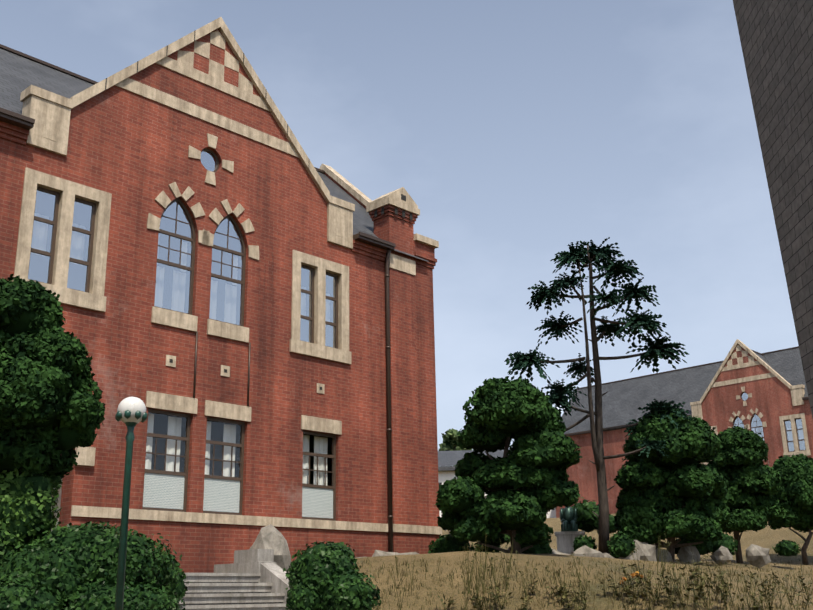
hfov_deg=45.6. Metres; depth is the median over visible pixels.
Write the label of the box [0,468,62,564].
broadleaf shrub
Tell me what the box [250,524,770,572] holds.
rocks
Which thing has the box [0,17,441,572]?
brick building
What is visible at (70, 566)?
shrubs
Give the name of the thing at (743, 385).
brick building
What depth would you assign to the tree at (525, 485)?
22.87 m
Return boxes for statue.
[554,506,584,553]
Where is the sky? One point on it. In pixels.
(519, 132)
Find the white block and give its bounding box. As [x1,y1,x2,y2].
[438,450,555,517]
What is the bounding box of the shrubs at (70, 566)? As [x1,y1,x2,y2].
[0,497,800,609]
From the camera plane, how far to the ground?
19.36 m
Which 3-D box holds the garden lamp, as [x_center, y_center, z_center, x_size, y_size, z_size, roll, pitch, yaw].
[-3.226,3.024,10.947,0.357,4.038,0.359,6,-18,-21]
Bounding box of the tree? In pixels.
[439,428,471,450]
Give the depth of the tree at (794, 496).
30.27 m
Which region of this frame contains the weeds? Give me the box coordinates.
[358,533,812,609]
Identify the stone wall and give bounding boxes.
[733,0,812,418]
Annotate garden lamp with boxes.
[115,397,147,609]
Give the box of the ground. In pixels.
[353,513,812,609]
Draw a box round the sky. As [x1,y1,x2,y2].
[0,0,798,450]
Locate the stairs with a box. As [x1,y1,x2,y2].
[179,549,289,609]
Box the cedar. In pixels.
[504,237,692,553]
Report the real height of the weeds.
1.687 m

